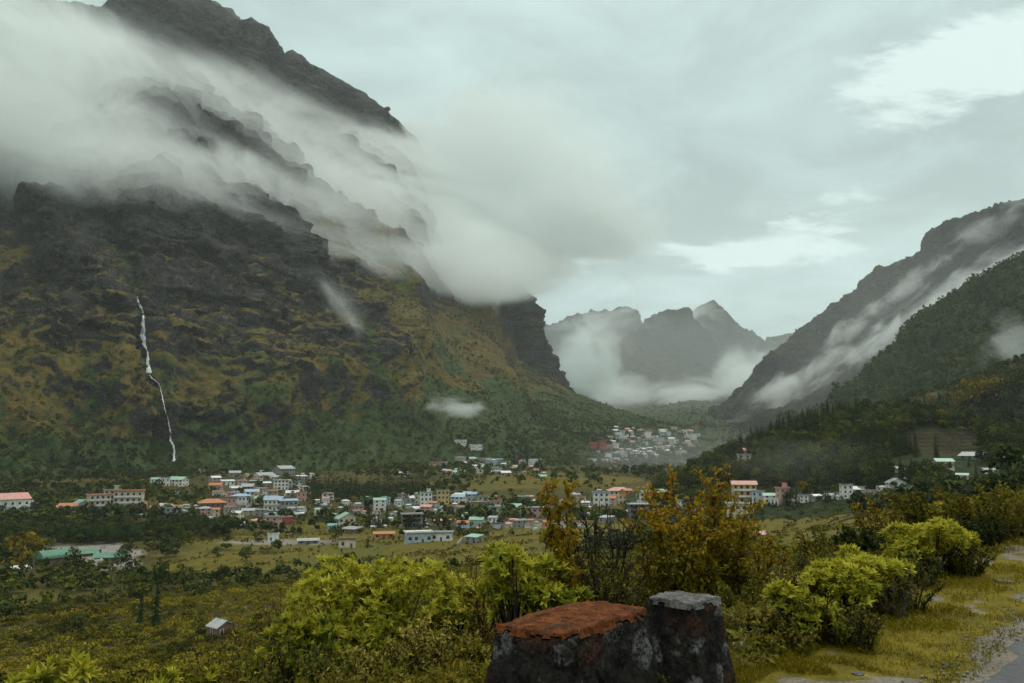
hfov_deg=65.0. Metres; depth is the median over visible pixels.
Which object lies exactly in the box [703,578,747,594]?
shrub
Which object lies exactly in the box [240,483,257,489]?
house
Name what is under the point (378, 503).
house
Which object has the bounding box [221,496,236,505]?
house
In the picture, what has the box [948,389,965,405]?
autumn tree
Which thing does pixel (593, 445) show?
house
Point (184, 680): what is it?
hillside scrub
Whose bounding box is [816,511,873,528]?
stone wall
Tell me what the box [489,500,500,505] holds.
house
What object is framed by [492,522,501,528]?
house
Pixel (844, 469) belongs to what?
broadleaf tree
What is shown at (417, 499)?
house
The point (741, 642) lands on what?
stone
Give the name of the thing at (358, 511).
house
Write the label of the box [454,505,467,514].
house
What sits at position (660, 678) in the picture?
weed
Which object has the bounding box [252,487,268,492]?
house
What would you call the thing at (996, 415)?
hillside wood
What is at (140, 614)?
conifer
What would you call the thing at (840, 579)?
rhododendron
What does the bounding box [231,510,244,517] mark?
house
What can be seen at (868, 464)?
broadleaf tree
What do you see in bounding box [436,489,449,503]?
house
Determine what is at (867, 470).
broadleaf tree
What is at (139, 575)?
valley scrub
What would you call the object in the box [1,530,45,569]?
broadleaf tree
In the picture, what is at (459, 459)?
house
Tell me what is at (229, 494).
house
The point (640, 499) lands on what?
house
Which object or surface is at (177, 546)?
broadleaf tree
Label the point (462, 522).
broadleaf tree
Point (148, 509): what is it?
broadleaf tree
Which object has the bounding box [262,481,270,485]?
house
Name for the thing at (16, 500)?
house
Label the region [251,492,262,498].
house
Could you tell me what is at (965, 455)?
house
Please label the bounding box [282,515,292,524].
house
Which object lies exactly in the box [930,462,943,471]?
broadleaf tree
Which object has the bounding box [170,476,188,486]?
house
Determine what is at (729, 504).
house
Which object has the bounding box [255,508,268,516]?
house
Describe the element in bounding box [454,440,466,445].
house
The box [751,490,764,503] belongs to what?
house
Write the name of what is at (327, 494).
house
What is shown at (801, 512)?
hill foot scrub
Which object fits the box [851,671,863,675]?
stone
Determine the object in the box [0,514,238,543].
river wood
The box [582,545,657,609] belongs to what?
shrub
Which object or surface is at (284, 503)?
house
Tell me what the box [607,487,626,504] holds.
house
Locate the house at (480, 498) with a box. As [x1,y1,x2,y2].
[473,495,487,500]
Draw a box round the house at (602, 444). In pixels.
[597,440,606,451]
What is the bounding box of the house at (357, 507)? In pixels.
[350,504,363,512]
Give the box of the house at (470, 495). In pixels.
[463,491,478,500]
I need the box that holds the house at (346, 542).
[338,537,356,547]
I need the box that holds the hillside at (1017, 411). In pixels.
[919,362,1023,423]
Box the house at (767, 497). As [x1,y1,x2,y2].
[762,493,775,503]
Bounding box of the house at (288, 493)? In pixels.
[285,490,298,496]
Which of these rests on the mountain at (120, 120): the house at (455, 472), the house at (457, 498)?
the house at (455, 472)
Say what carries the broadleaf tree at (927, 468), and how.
on the wooded hill at (954, 442)
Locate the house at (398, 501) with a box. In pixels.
[394,499,403,504]
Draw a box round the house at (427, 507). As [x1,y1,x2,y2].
[419,504,434,514]
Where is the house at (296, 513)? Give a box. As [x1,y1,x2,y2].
[288,512,302,520]
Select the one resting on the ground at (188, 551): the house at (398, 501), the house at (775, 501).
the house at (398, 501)
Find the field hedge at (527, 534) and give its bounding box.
[151,507,878,566]
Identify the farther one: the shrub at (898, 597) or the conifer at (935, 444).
the conifer at (935, 444)
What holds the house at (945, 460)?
on the wooded hill at (954, 442)
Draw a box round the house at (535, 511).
[525,506,545,518]
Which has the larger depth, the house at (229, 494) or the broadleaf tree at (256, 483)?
the broadleaf tree at (256, 483)
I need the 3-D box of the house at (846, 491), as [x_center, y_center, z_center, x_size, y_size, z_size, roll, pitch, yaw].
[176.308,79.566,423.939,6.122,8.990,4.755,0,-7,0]
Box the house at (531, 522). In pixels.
[527,519,534,526]
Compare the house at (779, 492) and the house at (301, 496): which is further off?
the house at (301, 496)
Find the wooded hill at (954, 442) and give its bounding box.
[626,420,1023,523]
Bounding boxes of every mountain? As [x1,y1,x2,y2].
[0,0,239,72]
[0,0,719,480]
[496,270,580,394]
[543,306,792,387]
[571,307,743,409]
[692,300,769,382]
[697,198,1023,439]
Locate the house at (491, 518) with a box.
[487,515,497,521]
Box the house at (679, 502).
[677,499,686,508]
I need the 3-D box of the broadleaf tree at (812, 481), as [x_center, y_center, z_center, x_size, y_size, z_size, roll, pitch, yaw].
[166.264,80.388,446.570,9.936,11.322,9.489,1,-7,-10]
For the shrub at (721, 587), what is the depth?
7.99 m
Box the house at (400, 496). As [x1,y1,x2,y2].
[394,493,405,498]
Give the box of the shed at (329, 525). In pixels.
[326,523,337,530]
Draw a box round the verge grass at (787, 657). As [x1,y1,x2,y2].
[725,505,1023,682]
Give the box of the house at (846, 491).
[838,484,852,498]
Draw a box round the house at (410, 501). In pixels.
[404,498,415,505]
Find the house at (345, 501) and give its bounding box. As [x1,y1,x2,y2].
[341,499,350,505]
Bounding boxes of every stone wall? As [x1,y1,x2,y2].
[456,537,464,546]
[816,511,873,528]
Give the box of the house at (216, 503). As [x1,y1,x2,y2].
[197,498,226,511]
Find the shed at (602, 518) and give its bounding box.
[598,515,614,522]
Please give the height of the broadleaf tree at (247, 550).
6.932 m
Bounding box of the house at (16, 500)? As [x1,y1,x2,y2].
[0,492,31,510]
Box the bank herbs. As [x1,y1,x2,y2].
[295,498,1023,682]
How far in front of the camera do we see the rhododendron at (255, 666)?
9.58 m
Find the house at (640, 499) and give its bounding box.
[635,490,649,502]
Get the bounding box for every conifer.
[136,588,144,624]
[149,577,162,628]
[376,512,380,527]
[384,504,389,525]
[790,468,795,485]
[880,462,886,484]
[882,461,887,482]
[887,459,891,479]
[893,430,901,455]
[899,457,905,480]
[908,432,912,452]
[911,430,921,454]
[913,442,918,456]
[933,435,939,456]
[936,389,943,408]
[973,463,979,478]
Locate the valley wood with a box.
[644,401,755,462]
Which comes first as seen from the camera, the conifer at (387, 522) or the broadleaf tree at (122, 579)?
the broadleaf tree at (122, 579)
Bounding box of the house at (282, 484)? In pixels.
[273,479,288,489]
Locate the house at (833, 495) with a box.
[823,493,835,499]
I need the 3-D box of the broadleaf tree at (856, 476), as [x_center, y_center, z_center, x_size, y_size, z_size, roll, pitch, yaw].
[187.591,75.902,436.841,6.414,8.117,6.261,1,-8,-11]
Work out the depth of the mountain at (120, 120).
1509.34 m
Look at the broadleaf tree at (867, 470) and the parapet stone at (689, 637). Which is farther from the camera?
the broadleaf tree at (867, 470)
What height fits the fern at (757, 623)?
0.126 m
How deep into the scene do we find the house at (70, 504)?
568.35 m
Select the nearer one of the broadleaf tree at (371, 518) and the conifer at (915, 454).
the conifer at (915, 454)
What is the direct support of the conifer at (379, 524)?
on the ground at (188, 551)
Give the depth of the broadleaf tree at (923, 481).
396.69 m
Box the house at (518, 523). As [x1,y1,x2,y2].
[512,518,526,527]
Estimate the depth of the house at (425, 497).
665.78 m
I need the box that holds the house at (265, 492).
[262,488,278,495]
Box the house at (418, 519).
[400,512,423,527]
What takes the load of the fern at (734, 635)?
on the ground at (188, 551)
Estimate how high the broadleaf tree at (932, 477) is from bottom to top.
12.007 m
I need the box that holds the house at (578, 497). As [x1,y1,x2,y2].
[575,496,585,502]
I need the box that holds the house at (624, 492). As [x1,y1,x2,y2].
[620,488,633,496]
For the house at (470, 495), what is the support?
on the ground at (188, 551)
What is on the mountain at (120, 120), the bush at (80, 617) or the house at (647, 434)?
the house at (647, 434)
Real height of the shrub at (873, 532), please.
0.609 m
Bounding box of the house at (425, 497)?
[419,488,432,504]
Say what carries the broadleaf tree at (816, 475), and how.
on the wooded hill at (954, 442)
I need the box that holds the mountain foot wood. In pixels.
[0,329,701,481]
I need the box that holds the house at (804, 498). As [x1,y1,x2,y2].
[799,494,810,502]
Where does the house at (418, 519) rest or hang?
on the ground at (188, 551)
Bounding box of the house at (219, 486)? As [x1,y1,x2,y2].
[208,483,223,489]
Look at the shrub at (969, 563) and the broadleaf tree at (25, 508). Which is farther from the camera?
the broadleaf tree at (25, 508)
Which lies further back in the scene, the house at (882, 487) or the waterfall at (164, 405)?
the waterfall at (164, 405)
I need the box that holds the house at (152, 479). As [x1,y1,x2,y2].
[150,477,161,482]
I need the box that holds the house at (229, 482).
[221,479,234,484]
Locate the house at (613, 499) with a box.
[609,496,616,505]
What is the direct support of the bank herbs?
on the ground at (188, 551)
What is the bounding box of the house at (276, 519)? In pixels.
[264,515,282,526]
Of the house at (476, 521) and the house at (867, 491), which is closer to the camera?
the house at (867, 491)
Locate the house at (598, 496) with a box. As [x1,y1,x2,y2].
[592,491,609,506]
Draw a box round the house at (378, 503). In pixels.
[372,498,385,510]
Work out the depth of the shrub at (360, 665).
6.43 m
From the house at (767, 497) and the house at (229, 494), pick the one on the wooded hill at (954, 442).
the house at (767, 497)
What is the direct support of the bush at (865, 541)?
on the ground at (188, 551)
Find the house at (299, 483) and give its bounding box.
[289,480,302,487]
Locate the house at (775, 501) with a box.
[770,498,779,505]
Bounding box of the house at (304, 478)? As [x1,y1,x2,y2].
[295,475,307,480]
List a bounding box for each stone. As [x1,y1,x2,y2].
[486,600,657,682]
[647,590,736,682]
[732,641,756,650]
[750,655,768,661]
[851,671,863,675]
[993,579,1016,583]
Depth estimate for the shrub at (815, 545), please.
13.68 m
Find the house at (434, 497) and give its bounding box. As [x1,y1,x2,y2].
[432,495,436,500]
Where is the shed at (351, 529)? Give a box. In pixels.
[341,526,361,533]
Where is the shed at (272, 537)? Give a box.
[267,532,279,542]
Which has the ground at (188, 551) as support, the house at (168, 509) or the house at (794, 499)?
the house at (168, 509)
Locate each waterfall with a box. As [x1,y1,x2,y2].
[136,296,151,372]
[149,375,171,433]
[169,436,175,460]
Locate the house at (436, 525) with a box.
[434,519,451,526]
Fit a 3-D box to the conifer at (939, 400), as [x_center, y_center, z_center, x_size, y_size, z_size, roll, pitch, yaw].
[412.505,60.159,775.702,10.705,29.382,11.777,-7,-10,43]
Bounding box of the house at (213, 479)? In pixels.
[208,476,221,482]
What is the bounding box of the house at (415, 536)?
[403,529,433,544]
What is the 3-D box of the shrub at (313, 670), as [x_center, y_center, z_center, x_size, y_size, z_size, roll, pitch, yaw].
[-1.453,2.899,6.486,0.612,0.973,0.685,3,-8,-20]
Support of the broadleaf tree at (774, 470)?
on the wooded hill at (954, 442)
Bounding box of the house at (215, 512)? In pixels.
[212,508,220,516]
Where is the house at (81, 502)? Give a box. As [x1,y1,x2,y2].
[73,499,85,508]
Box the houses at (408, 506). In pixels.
[130,426,894,529]
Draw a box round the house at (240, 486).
[228,485,242,491]
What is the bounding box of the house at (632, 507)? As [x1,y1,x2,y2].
[626,502,658,519]
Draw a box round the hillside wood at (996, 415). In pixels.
[898,353,1023,427]
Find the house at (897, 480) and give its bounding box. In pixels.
[884,478,906,487]
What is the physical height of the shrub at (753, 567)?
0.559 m
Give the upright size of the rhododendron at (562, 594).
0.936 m
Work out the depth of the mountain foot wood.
1223.03 m
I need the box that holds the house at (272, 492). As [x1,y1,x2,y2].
[268,490,277,494]
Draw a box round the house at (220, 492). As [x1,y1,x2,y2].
[212,490,223,495]
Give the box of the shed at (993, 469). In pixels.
[982,468,998,473]
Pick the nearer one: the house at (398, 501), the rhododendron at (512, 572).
the rhododendron at (512, 572)
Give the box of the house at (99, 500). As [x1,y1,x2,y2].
[85,493,112,510]
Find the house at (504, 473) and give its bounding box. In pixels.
[500,471,510,476]
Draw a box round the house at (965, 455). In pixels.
[957,452,989,460]
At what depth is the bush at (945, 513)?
14.78 m
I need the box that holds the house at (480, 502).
[469,500,488,507]
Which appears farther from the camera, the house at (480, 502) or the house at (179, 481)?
the house at (179, 481)
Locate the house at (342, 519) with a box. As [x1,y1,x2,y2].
[334,512,356,527]
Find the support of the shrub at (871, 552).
on the ground at (188, 551)
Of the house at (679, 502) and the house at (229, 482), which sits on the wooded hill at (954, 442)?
the house at (679, 502)
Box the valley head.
[615,400,753,464]
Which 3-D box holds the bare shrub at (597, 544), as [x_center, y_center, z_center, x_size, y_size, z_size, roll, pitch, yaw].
[0.923,2.470,8.311,1.033,1.685,1.050,6,-10,-41]
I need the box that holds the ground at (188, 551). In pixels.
[0,464,1023,682]
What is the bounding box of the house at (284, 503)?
[279,498,298,511]
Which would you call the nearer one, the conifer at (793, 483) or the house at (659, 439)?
the conifer at (793, 483)
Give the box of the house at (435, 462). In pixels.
[429,461,441,466]
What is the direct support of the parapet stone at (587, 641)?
on the ground at (188, 551)
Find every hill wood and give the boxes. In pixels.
[649,396,1023,503]
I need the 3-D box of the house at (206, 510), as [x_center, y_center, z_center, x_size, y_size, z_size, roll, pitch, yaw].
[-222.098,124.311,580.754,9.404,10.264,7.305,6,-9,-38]
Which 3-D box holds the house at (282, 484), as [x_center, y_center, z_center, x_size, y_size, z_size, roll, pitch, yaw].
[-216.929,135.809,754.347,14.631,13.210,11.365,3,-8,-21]
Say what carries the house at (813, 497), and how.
on the wooded hill at (954, 442)
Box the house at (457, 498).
[450,494,467,502]
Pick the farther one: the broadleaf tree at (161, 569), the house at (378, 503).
the house at (378, 503)
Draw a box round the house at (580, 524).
[576,521,587,527]
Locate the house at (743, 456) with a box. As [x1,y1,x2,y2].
[736,454,751,460]
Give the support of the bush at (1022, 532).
on the ground at (188, 551)
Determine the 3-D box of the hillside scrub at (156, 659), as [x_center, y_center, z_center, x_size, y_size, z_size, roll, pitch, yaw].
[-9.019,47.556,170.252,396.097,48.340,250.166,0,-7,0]
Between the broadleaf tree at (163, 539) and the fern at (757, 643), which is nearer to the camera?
the fern at (757, 643)
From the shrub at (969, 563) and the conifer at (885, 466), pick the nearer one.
the shrub at (969, 563)
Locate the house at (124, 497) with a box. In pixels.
[112,489,145,514]
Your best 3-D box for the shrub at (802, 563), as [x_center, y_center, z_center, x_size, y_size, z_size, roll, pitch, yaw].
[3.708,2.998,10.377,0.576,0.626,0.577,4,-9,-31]
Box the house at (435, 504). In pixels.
[428,501,439,507]
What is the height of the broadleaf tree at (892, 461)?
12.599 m
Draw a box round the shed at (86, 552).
[73,548,98,557]
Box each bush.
[66,613,89,631]
[251,613,262,626]
[253,532,262,540]
[831,523,900,556]
[848,496,902,534]
[885,487,937,529]
[923,496,974,530]
[930,479,1023,541]
[956,510,1018,550]
[1006,498,1023,535]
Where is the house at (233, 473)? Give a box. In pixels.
[228,471,240,477]
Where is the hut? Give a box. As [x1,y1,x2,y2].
[205,618,237,639]
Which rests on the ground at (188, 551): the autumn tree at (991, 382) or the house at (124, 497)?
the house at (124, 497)
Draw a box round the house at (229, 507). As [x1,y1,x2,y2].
[223,505,233,512]
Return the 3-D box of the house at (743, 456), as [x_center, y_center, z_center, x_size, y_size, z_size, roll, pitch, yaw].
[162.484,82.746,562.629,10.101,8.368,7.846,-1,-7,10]
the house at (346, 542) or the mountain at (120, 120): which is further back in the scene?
the mountain at (120, 120)
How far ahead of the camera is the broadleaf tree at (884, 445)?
464.64 m
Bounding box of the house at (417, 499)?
[414,494,419,504]
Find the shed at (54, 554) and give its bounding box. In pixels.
[31,548,72,567]
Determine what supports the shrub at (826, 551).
on the ground at (188, 551)
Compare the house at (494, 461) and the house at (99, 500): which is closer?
the house at (99, 500)
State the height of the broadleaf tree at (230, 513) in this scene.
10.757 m
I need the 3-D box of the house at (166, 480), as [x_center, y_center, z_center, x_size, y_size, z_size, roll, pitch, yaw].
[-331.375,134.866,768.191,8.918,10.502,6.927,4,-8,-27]
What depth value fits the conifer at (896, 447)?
469.98 m
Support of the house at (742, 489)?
on the wooded hill at (954, 442)
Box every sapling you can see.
[510,544,561,610]
[536,477,587,604]
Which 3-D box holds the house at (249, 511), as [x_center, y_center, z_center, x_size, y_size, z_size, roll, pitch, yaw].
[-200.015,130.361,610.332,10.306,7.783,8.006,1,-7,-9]
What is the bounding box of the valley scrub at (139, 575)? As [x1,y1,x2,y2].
[0,459,1023,616]
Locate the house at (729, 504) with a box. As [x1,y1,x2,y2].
[725,501,753,517]
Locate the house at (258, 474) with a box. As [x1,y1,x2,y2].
[251,472,275,478]
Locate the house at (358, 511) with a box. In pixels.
[351,509,360,514]
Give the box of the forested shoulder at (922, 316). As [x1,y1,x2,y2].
[762,253,1023,432]
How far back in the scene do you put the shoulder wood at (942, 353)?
1390.85 m
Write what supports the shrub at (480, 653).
on the ground at (188, 551)
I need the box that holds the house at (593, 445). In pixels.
[589,442,597,448]
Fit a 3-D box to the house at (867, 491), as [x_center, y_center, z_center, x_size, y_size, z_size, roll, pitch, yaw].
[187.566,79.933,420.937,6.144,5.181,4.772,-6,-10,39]
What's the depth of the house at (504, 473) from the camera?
890.05 m
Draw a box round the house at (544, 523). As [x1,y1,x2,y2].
[541,520,553,526]
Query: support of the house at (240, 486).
on the ground at (188, 551)
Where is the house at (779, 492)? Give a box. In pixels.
[774,482,789,504]
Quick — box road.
[980,640,1023,682]
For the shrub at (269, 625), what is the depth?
13.77 m
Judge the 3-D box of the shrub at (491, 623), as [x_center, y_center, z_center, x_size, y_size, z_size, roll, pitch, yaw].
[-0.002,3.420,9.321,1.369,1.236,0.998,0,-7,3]
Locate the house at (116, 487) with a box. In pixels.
[103,485,121,506]
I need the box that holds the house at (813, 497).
[809,494,822,501]
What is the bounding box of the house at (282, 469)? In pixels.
[272,465,295,476]
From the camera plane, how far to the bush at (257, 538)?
461.19 m
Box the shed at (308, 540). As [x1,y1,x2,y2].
[297,538,319,543]
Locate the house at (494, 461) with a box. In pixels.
[486,459,497,465]
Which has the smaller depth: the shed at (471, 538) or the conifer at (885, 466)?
the shed at (471, 538)
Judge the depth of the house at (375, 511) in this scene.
616.33 m
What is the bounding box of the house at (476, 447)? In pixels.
[468,444,481,450]
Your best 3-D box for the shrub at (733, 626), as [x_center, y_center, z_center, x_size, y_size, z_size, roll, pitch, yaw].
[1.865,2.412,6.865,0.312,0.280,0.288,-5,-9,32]
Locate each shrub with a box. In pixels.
[24,624,122,682]
[77,668,149,682]
[185,632,276,682]
[199,597,299,676]
[242,586,313,682]
[243,647,303,682]
[292,633,362,682]
[327,640,408,682]
[376,608,490,682]
[376,647,444,682]
[438,632,492,682]
[450,539,516,644]
[459,601,521,641]
[558,544,609,601]
[560,497,651,604]
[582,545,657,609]
[626,544,688,608]
[691,588,724,607]
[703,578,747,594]
[709,575,765,606]
[720,590,754,613]
[722,606,747,636]
[731,533,790,593]
[734,606,783,635]
[739,614,818,654]
[751,561,791,580]
[753,541,808,569]
[754,568,799,598]
[755,559,806,577]
[763,561,800,598]
[777,549,810,578]
[791,580,829,601]
[792,524,847,561]
[794,593,855,647]
[809,543,846,559]
[811,598,887,646]
[830,604,884,653]
[857,548,885,556]
[866,573,919,617]
[871,530,895,549]
[872,574,946,612]
[895,566,914,600]
[898,551,946,588]
[929,543,982,571]
[941,543,1000,577]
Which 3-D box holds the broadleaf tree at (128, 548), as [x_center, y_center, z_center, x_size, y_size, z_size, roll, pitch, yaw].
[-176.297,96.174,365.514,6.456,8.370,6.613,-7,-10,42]
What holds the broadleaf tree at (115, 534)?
on the ground at (188, 551)
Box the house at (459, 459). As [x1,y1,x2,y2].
[455,457,465,461]
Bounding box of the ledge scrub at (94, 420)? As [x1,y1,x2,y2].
[0,202,568,444]
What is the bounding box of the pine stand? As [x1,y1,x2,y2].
[290,469,426,504]
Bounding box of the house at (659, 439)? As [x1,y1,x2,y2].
[649,437,664,442]
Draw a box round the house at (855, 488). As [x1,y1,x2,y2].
[853,486,864,493]
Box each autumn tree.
[621,462,737,595]
[679,463,768,603]
[925,392,937,403]
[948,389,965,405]
[955,377,989,407]
[971,374,1005,401]
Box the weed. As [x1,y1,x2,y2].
[658,673,671,682]
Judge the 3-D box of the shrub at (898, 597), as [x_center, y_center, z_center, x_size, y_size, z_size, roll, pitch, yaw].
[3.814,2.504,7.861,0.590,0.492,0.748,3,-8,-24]
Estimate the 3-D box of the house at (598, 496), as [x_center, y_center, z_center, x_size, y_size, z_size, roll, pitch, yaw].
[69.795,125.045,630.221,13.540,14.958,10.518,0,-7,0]
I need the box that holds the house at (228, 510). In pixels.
[224,508,236,514]
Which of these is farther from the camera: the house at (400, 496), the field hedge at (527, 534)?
the house at (400, 496)
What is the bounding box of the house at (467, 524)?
[456,520,469,527]
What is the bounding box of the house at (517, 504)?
[502,503,521,508]
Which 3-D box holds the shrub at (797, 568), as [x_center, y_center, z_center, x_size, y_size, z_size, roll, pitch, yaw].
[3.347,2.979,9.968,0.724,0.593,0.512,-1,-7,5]
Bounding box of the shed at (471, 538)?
[464,533,483,543]
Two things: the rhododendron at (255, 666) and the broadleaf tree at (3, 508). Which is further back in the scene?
the broadleaf tree at (3, 508)
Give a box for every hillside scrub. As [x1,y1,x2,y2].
[0,481,1023,682]
[166,497,1023,682]
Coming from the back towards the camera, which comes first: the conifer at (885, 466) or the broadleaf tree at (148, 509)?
the broadleaf tree at (148, 509)
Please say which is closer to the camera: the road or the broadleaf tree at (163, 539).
the road
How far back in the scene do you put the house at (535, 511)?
565.08 m
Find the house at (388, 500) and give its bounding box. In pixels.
[379,497,390,505]
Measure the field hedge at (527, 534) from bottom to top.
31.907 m
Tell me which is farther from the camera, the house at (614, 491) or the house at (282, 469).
the house at (282, 469)
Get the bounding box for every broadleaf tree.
[0,504,7,515]
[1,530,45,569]
[17,506,30,513]
[38,535,54,550]
[64,546,85,565]
[107,532,118,544]
[109,574,132,598]
[112,548,131,563]
[119,543,130,555]
[123,564,134,574]
[141,506,152,516]
[152,558,172,584]
[156,534,178,557]
[168,543,180,555]
[212,546,222,556]
[215,566,232,582]
[220,535,231,547]
[226,510,236,518]
[238,547,250,559]
[254,479,264,486]
[329,524,343,541]
[342,504,353,513]
[366,515,375,527]
[456,520,465,530]
[574,507,588,520]
[621,500,630,509]
[770,466,779,484]
[775,472,790,483]
[783,490,794,499]
[784,460,795,472]
[784,492,795,504]
[796,481,812,493]
[802,476,820,491]
[810,465,821,480]
[821,491,830,502]
[828,473,837,484]
[838,471,848,483]
[840,464,855,483]
[846,465,856,481]
[846,465,860,482]
[851,474,862,485]
[859,466,875,484]
[861,459,877,475]
[864,476,877,488]
[866,475,879,488]
[877,440,894,455]
[880,457,895,472]
[899,470,911,483]
[903,461,919,474]
[911,475,921,484]
[913,479,929,487]
[916,458,936,471]
[922,474,934,479]
[923,465,932,471]
[928,470,938,477]
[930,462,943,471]
[934,465,949,472]
[935,472,951,481]
[944,463,954,473]
[950,475,964,480]
[982,444,1023,491]
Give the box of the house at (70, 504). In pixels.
[57,503,78,512]
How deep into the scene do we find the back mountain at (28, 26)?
3894.39 m
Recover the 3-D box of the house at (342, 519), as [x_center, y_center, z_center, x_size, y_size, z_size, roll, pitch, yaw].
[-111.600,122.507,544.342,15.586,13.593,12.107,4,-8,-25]
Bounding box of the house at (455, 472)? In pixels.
[452,470,465,474]
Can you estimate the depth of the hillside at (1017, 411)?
719.25 m
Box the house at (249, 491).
[243,489,259,494]
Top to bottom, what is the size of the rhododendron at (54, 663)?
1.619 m
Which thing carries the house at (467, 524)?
on the ground at (188, 551)
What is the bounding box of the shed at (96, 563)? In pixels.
[85,558,103,566]
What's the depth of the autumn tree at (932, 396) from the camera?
818.34 m
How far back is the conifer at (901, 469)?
424.61 m
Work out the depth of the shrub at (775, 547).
13.76 m
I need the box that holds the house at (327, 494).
[322,492,334,501]
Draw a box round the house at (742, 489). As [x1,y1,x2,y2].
[730,481,757,501]
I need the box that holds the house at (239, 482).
[237,479,247,484]
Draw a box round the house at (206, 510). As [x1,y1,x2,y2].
[197,506,211,515]
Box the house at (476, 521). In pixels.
[468,517,484,527]
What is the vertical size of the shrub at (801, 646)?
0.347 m
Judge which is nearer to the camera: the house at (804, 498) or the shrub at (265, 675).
the shrub at (265, 675)
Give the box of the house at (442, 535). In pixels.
[432,530,453,540]
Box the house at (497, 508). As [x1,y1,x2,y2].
[488,505,501,515]
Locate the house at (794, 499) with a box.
[788,495,799,503]
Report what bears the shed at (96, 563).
on the ground at (188, 551)
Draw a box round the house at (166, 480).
[161,477,170,485]
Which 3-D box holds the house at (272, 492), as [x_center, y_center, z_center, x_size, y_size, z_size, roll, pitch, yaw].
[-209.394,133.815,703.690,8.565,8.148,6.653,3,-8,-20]
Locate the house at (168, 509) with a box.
[160,506,179,516]
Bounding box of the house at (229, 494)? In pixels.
[227,491,239,496]
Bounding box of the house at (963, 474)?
[955,473,968,478]
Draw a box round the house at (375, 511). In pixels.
[372,510,380,513]
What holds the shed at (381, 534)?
on the ground at (188, 551)
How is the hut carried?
on the ground at (188, 551)
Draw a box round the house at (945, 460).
[931,458,955,470]
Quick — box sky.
[57,0,1023,340]
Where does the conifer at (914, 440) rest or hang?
on the wooded hill at (954, 442)
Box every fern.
[722,606,761,624]
[725,628,765,640]
[732,618,767,628]
[743,635,767,649]
[747,605,788,621]
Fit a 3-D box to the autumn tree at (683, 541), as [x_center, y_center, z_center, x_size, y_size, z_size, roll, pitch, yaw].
[1.771,2.205,8.423,1.081,1.850,1.027,4,-9,-31]
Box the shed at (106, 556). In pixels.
[92,552,129,562]
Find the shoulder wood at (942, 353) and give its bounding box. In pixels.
[759,251,1023,433]
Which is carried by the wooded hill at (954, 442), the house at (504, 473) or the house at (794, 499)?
the house at (794, 499)
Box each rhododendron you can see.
[1,647,101,682]
[144,665,184,682]
[189,662,225,682]
[227,645,290,682]
[259,609,355,682]
[282,552,461,671]
[411,572,503,656]
[474,538,570,633]
[528,580,596,610]
[760,576,848,641]
[796,552,889,619]
[834,543,916,610]
[875,516,981,575]
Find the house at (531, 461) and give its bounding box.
[528,459,537,464]
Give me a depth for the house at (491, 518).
531.25 m
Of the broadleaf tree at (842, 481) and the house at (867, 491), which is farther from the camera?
the broadleaf tree at (842, 481)
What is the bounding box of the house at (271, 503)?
[263,496,285,510]
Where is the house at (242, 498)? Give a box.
[231,493,252,506]
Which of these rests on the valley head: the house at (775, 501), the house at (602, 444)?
the house at (602, 444)
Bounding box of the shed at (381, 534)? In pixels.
[373,531,394,538]
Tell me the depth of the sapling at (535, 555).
8.01 m
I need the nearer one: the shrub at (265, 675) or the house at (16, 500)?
the shrub at (265, 675)
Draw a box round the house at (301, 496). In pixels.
[296,491,306,500]
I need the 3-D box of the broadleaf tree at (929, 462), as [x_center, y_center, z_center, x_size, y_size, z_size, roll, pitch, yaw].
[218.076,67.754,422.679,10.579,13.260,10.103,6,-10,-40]
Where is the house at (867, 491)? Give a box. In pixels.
[863,489,877,494]
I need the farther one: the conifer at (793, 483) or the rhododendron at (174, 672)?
the conifer at (793, 483)
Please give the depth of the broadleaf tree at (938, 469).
416.41 m
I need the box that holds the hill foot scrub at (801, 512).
[663,475,979,522]
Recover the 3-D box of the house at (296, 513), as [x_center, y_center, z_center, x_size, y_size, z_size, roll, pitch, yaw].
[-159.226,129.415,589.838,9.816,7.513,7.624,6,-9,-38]
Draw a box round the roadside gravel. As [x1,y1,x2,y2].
[900,586,1023,682]
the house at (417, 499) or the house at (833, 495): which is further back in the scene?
the house at (417, 499)
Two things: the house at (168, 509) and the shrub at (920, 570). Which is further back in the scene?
the house at (168, 509)
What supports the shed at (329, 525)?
on the ground at (188, 551)
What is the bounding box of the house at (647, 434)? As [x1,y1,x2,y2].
[644,432,650,437]
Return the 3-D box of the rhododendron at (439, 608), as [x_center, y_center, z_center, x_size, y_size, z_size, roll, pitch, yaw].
[-0.555,3.420,9.211,1.202,1.546,1.017,0,-7,0]
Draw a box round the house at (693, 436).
[689,433,696,439]
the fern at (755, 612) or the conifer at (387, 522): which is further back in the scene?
the conifer at (387, 522)
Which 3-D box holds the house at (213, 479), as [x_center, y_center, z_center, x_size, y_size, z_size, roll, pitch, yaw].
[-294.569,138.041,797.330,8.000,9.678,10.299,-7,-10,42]
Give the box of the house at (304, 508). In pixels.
[296,506,306,511]
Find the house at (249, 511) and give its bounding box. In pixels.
[241,508,255,515]
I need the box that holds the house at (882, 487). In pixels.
[876,485,886,492]

